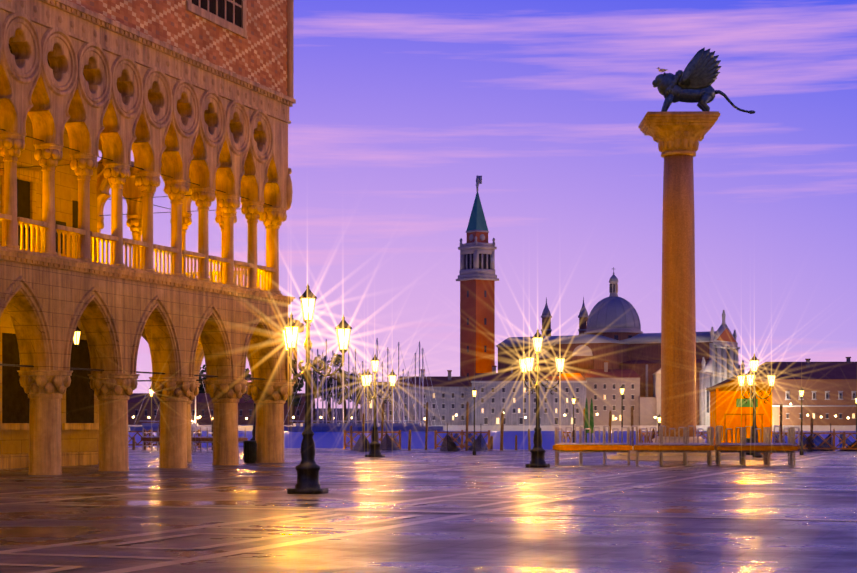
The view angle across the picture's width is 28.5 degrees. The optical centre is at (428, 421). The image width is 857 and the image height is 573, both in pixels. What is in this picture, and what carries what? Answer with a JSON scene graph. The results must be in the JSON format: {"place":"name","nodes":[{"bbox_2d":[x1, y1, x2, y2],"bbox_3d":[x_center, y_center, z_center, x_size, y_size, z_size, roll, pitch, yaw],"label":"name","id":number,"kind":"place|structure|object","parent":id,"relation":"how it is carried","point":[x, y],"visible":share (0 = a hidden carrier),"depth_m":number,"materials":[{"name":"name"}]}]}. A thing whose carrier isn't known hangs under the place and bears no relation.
{"place":"outdoors","nodes":[
{"label":"outdoors","id":0,"kind":"place"},
{"bbox_2d":[97,211,236,281],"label":"columns","id":1,"kind":"structure","parent":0,"point":[134,223],"depth_m":70.38,"materials":[{"name":"stone"}]},
{"bbox_2d":[97,121,287,217],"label":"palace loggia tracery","id":2,"kind":"object","parent":1,"relation":"on","point":[131,190],"visible":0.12,"depth_m":70.65,"materials":[{"name":"stone"}]},
{"bbox_2d":[186,270,263,288],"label":"balusters","id":3,"kind":"object","parent":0,"point":[234,276],"depth_m":69.27,"materials":[{"name":"beige stone"}]},
{"bbox_2d":[198,353,369,424],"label":"island tree","id":4,"kind":"object","parent":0,"point":[296,399],"depth_m":459.90,"materials":[{"name":"green plant"}]},
{"bbox_2d":[0,447,856,572],"bbox_3d":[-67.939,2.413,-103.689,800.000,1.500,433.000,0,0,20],"label":"plaza pavement","id":5,"kind":"structure","parent":0,"point":[537,542],"depth_m":29.52,"materials":[{"name":"grey stone"}]},
{"bbox_2d":[0,115,96,454],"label":"palace inner walls","id":6,"kind":"structure","parent":5,"relation":"on","point":[66,194],"depth_m":63.23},
{"bbox_2d":[8,43,84,77],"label":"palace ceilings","id":7,"kind":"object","parent":6,"relation":"attached to","point":[10,48],"depth_m":55.47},
{"bbox_2d":[73,326,81,346],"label":"palace portico lanterns","id":8,"kind":"object","parent":7,"relation":"attached to","point":[76,331],"visible":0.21,"depth_m":59.59,"materials":[{"name":"yellow glass"}]},
{"bbox_2d":[231,289,293,304],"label":"cornice ornament","id":9,"kind":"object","parent":7,"relation":"attached to","point":[265,297],"depth_m":66.72,"materials":[{"name":"stone"}]},
{"bbox_2d":[99,197,250,381],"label":"tie rods","id":10,"kind":"object","parent":9,"relation":"attached to","point":[161,212],"depth_m":70.06,"materials":[{"name":"black metal"}]},
{"bbox_2d":[2,179,93,422],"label":"palace inner openings","id":11,"kind":"object","parent":6,"relation":"in","point":[79,401],"visible":0.31,"depth_m":61.03,"materials":[{"name":"black"}]},
{"bbox_2d":[0,163,98,468],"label":"palace inner trim","id":12,"kind":"structure","parent":6,"relation":"attached to","point":[12,461],"depth_m":61.18,"materials":[{"name":"beige stone"}]},
{"bbox_2d":[97,383,200,461],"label":"palace ground columns","id":13,"kind":"structure","parent":5,"relation":"on","point":[191,398],"depth_m":69.95,"materials":[{"name":"stone"}]},
{"bbox_2d":[142,303,287,382],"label":"arch underside","id":14,"kind":"object","parent":13,"relation":"on","point":[199,357],"visible":0.02,"depth_m":69.67,"materials":[{"name":"stone"}]},
{"bbox_2d":[149,387,159,443],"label":"lamp post","id":15,"kind":"object","parent":5,"relation":"on","point":[151,396],"visible":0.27,"depth_m":118.13,"materials":[{"name":"black metal"}]},
{"bbox_2d":[17,370,294,474],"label":"columns","id":16,"kind":"structure","parent":5,"relation":"on","point":[44,389],"depth_m":60.14,"materials":[{"name":"stone"}]},
{"bbox_2d":[0,260,287,381],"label":"arcade wall","id":17,"kind":"structure","parent":16,"relation":"on","point":[48,308],"depth_m":57.14,"materials":[{"name":"stone"}]},
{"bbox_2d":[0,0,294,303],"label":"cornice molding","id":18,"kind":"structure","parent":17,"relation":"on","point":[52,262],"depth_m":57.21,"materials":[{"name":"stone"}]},
{"bbox_2d":[0,213,276,293],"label":"balustrade","id":19,"kind":"object","parent":18,"relation":"on","point":[94,236],"visible":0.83,"depth_m":57.60,"materials":[{"name":"beige stone"}]},
{"bbox_2d":[0,132,286,294],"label":"columns","id":20,"kind":"structure","parent":18,"relation":"attached to","point":[49,157],"depth_m":58.44,"materials":[{"name":"stone"}]},
{"bbox_2d":[0,129,271,379],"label":"palace tie rods","id":21,"kind":"object","parent":20,"relation":"attached to","point":[102,369],"visible":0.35,"depth_m":57.92,"materials":[{"name":"black metal"}]},
{"bbox_2d":[0,9,287,208],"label":"arcade tracery","id":22,"kind":"object","parent":20,"relation":"on","point":[120,107],"visible":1,"depth_m":57.20,"materials":[{"name":"beige stone"}]},
{"bbox_2d":[0,0,295,123],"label":"cornice","id":23,"kind":"structure","parent":22,"relation":"on","point":[69,23],"depth_m":57.82,"materials":[{"name":"stone"}]},
{"bbox_2d":[68,0,286,95],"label":"patterned brick wall","id":24,"kind":"structure","parent":23,"relation":"on","point":[258,55],"depth_m":63.18,"materials":[{"name":"red brick"}]},
{"bbox_2d":[186,0,246,38],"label":"window frame","id":25,"kind":"object","parent":24,"relation":"in","point":[207,15],"visible":0.85,"depth_m":63.28,"materials":[{"name":"beige stone"}]},
{"bbox_2d":[192,0,241,27],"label":"window","id":26,"kind":"structure","parent":25,"relation":"in","point":[229,11],"depth_m":63.64,"materials":[{"name":"black glass"}]},
{"bbox_2d":[285,0,303,382],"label":"palace corner sculpture","id":27,"kind":"object","parent":16,"relation":"on","point":[290,48],"visible":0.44,"depth_m":68.81,"materials":[{"name":"stone"}]},
{"bbox_2d":[242,394,255,439],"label":"lamp post","id":28,"kind":"object","parent":5,"relation":"on","point":[253,434],"visible":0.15,"depth_m":98.99,"materials":[{"name":"black metal"}]},
{"bbox_2d":[243,440,256,462],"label":"litter bin","id":29,"kind":"object","parent":5,"relation":"on","point":[249,451],"visible":1,"depth_m":67.65,"materials":[{"name":"black metal"}]},
{"bbox_2d":[281,285,351,493],"bbox_3d":[-2.827,-0.767,38.771,1.844,4.860,1.634,0,0,20],"label":"lamp post","id":30,"kind":"object","parent":5,"relation":"on","point":[307,468],"visible":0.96,"depth_m":38.86,"materials":[{"name":"black metal"}]},
{"bbox_2d":[361,355,396,456],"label":"lamp post","id":31,"kind":"object","parent":5,"relation":"on","point":[374,444],"visible":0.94,"depth_m":78.84,"materials":[{"name":"black metal"}]},
{"bbox_2d":[288,308,771,381],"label":"lamp bulbs","id":32,"kind":"object","parent":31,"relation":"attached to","point":[392,380],"depth_m":60.62,"materials":[{"name":"yellow glass"}]},
{"bbox_2d":[0,453,856,572],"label":"paving bands","id":33,"kind":"object","parent":5,"relation":"on","point":[173,562],"visible":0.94,"depth_m":30.01,"materials":[{"name":"white stone"}]},
{"bbox_2d":[142,426,799,465],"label":"passerelle frames","id":34,"kind":"structure","parent":5,"relation":"on","point":[766,441],"depth_m":63.94,"materials":[{"name":"metal"}]},
{"bbox_2d":[141,438,797,450],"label":"passerelle decks","id":35,"kind":"object","parent":34,"relation":"on","point":[697,447],"visible":0.88,"depth_m":63.78,"materials":[{"name":"brown wood"}]},
{"bbox_2d":[472,387,476,454],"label":"street lamp","id":36,"kind":"object","parent":5,"relation":"on","point":[474,449],"visible":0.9,"depth_m":83.84,"materials":[{"name":"metal"}]},
{"bbox_2d":[128,428,856,450],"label":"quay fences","id":37,"kind":"object","parent":5,"relation":"on","point":[833,433],"visible":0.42,"depth_m":100.29,"materials":[{"name":"brown wood"}]},
{"bbox_2d":[146,447,856,451],"bbox_3d":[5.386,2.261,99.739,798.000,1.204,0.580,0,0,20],"label":"quay kerb","id":38,"kind":"structure","parent":5,"relation":"on","point":[522,449],"depth_m":99.97,"materials":[{"name":"stone"}]},
{"bbox_2d":[518,329,565,467],"bbox_3d":[3.955,-0.867,61.209,1.840,5.060,1.659,0,0,20],"label":"lamp post","id":39,"kind":"object","parent":5,"relation":"on","point":[537,451],"visible":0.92,"depth_m":61.30,"materials":[{"name":"black metal"}]},
{"bbox_2d":[571,395,575,442],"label":"street lamp","id":40,"kind":"object","parent":5,"relation":"on","point":[573,397],"visible":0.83,"depth_m":96.75,"materials":[{"name":"metal"}]},
{"bbox_2d":[584,397,593,442],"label":"closed parasols","id":41,"kind":"object","parent":5,"relation":"on","point":[587,424],"visible":0.77,"depth_m":93.28,"materials":[{"name":"fabric"}]},
{"bbox_2d":[620,385,623,442],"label":"street lamp","id":42,"kind":"object","parent":5,"relation":"on","point":[621,388],"visible":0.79,"depth_m":83.75,"materials":[{"name":"metal"}]},
{"bbox_2d":[661,154,695,436],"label":"column shaft","id":43,"kind":"object","parent":5,"relation":"on","point":[678,357],"visible":0.92,"depth_m":74.12,"materials":[{"name":"brown stone"}]},
{"bbox_2d":[638,111,719,157],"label":"column capital","id":44,"kind":"object","parent":43,"relation":"on","point":[675,132],"visible":0.98,"depth_m":73.68,"materials":[{"name":"beige stone"}]},
{"bbox_2d":[652,47,754,113],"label":"winged lion statue","id":45,"kind":"object","parent":44,"relation":"on","point":[694,80],"visible":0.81,"depth_m":74.38,"materials":[{"name":"black metal"}]},
{"bbox_2d":[607,436,752,460],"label":"platform base","id":46,"kind":"object","parent":5,"relation":"on","point":[654,456],"visible":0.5,"depth_m":72.56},
{"bbox_2d":[746,438,754,456],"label":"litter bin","id":47,"kind":"object","parent":5,"relation":"on","point":[748,441],"visible":0.29,"depth_m":78.01,"materials":[{"name":"black metal"}]},
{"bbox_2d":[737,353,775,456],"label":"lamp post","id":48,"kind":"object","parent":5,"relation":"on","point":[753,384],"visible":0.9,"depth_m":78.63,"materials":[{"name":"black metal"}]},
{"bbox_2d":[799,387,803,454],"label":"street lamp","id":49,"kind":"object","parent":5,"relation":"on","point":[801,448],"visible":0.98,"depth_m":83.60,"materials":[{"name":"metal"}]},
{"bbox_2d":[855,395,856,438],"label":"street lamp","id":50,"kind":"object","parent":5,"relation":"on","point":[856,417],"visible":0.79,"depth_m":96.53,"materials":[{"name":"metal"}]},
{"bbox_2d":[315,383,585,424],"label":"san giorgio monastery walls","id":51,"kind":"structure","parent":0,"point":[519,396],"depth_m":429.71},
{"bbox_2d":[97,0,856,407],"label":"sky","id":52,"kind":"structure","parent":0,"point":[395,117],"materials":[{"name":"purple"}]},
{"bbox_2d":[132,403,848,419],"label":"street lamps","id":53,"kind":"object","parent":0,"point":[293,417],"visible":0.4,"depth_m":424.56,"materials":[{"name":"yellow"}]},
{"bbox_2d":[128,431,855,449],"bbox_3d":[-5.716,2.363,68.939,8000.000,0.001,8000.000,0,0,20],"label":"lagoon water","id":54,"kind":"structure","parent":0,"point":[321,439],"depth_m":234.68,"materials":[{"name":"blue liquid"}]},
{"bbox_2d":[130,423,442,431],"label":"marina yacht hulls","id":55,"kind":"object","parent":54,"relation":"on","point":[342,427],"visible":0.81,"depth_m":399.16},
{"bbox_2d":[134,338,441,425],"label":"ship masts","id":56,"kind":"object","parent":54,"relation":"on","point":[362,402],"visible":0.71,"depth_m":401.77},
{"bbox_2d":[132,401,845,450],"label":"mooring posts","id":57,"kind":"object","parent":54,"relation":"in","point":[466,438],"visible":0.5,"depth_m":99.28,"materials":[{"name":"brown wood"}]},
{"bbox_2d":[352,423,856,451],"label":"gondolas","id":58,"kind":"object","parent":54,"relation":"on","point":[388,443],"visible":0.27,"depth_m":96.37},
{"bbox_2d":[128,425,855,430],"bbox_3d":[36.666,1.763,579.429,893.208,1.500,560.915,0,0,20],"label":"quay wall","id":59,"kind":"structure","parent":0,"point":[552,427],"depth_m":427.62,"materials":[{"name":"grey stone"}]},
{"bbox_2d":[128,379,856,424],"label":"waterfront ochre houses","id":60,"kind":"structure","parent":59,"relation":"on","point":[822,386],"depth_m":438.58,"materials":[{"name":"paint"}]},
{"bbox_2d":[135,254,854,423],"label":"windows","id":61,"kind":"structure","parent":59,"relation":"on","point":[503,389],"depth_m":435.97,"materials":[{"name":"black glass"}]},
{"bbox_2d":[128,357,856,402],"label":"san giorgio tile roofs","id":62,"kind":"structure","parent":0,"point":[815,370],"depth_m":440.30,"materials":[{"name":"tile"}]},
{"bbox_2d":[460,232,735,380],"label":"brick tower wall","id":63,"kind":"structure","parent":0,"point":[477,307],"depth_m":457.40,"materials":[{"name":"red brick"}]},
{"bbox_2d":[467,192,487,230],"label":"spire","id":64,"kind":"structure","parent":63,"relation":"on","point":[477,220],"depth_m":458.84,"materials":[{"name":"teal metal"}]},
{"bbox_2d":[360,358,849,424],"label":"building","id":65,"kind":"structure","parent":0,"point":[645,411],"depth_m":433.27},
{"bbox_2d":[370,388,854,423],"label":"lit windows","id":66,"kind":"structure","parent":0,"point":[497,419],"depth_m":432.64,"materials":[{"name":"glass"}]},
{"bbox_2d":[369,387,856,424],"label":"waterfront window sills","id":67,"kind":"structure","parent":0,"point":[594,405],"depth_m":432.61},
{"bbox_2d":[498,317,739,424],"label":"church wall","id":68,"kind":"structure","parent":0,"point":[615,355],"depth_m":447.51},
{"bbox_2d":[476,175,715,345],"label":"san giorgio roofs","id":69,"kind":"structure","parent":68,"relation":"on","point":[613,312],"depth_m":456.89,"materials":[{"name":"grey metal"}]},
{"bbox_2d":[456,230,855,424],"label":"san giorgio stonework","id":70,"kind":"object","parent":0,"point":[722,364],"visible":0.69,"depth_m":445.82,"materials":[{"name":"white stone"}]},
{"bbox_2d":[710,389,771,453],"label":"kiosk walls","id":71,"kind":"structure","parent":0,"point":[722,403],"depth_m":86.44,"materials":[{"name":"orange wood"}]},
{"bbox_2d":[709,389,769,453],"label":"kiosk frame","id":72,"kind":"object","parent":71,"relation":"attached to","point":[711,390],"depth_m":86.40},
{"bbox_2d":[705,374,775,389],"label":"kiosk roof","id":73,"kind":"structure","parent":71,"relation":"on","point":[731,383],"depth_m":86.23,"materials":[{"name":"orange"}]},
{"bbox_2d":[736,399,757,406],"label":"kiosk sign","id":74,"kind":"object","parent":71,"relation":"attached to","point":[740,402],"visible":0.79,"depth_m":86.41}
]}

